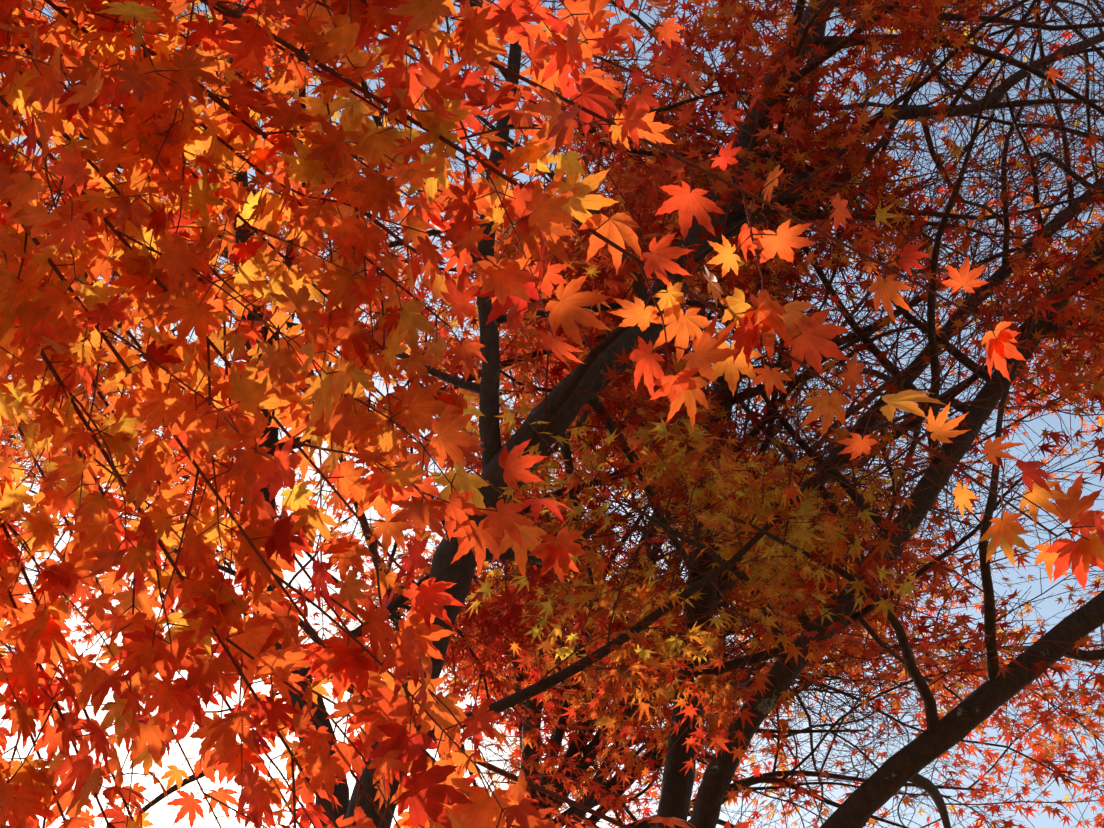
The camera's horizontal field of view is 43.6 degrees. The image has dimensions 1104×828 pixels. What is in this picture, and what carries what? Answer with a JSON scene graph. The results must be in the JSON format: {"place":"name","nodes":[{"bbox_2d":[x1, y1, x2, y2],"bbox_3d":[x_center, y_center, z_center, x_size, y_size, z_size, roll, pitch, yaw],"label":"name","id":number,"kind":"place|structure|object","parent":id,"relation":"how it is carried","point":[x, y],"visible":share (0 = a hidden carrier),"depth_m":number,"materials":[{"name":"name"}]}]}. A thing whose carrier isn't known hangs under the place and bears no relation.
{"place":"outdoors","nodes":[
{"label":"outdoors","id":0,"kind":"place"},
{"bbox_2d":[0,0,1103,827],"label":"sky","id":1,"kind":"structure","parent":0,"point":[166,815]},
{"label":"ground","id":2,"kind":"structure","parent":0,"visible":0},
{"bbox_2d":[0,0,1103,827],"bbox_3d":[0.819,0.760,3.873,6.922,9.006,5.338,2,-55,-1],"label":"maple tree","id":3,"kind":"object","parent":2,"relation":"on","point":[568,404],"visible":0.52,"depth_m":4.65,"materials":[{"name":"red plant"}]},
{"bbox_2d":[0,0,1103,827],"bbox_3d":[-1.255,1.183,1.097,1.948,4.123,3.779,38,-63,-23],"label":"maple branch","id":4,"kind":"object","parent":3,"relation":"attached to","point":[152,138],"visible":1,"depth_m":1.44,"materials":[{"name":"orange plant"}]},
{"bbox_2d":[0,0,1103,827],"bbox_3d":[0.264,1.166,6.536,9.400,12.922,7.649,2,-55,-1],"label":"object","id":5,"kind":"object","parent":2,"relation":"on","point":[782,778],"visible":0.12,"depth_m":7.77,"materials":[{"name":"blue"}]},
{"bbox_2d":[390,0,1103,827],"bbox_3d":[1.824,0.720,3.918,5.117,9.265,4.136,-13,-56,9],"label":"maple tree","id":6,"kind":"object","parent":2,"relation":"on","point":[896,772],"visible":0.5,"depth_m":4.72,"materials":[{"name":"red plant"}]}
]}

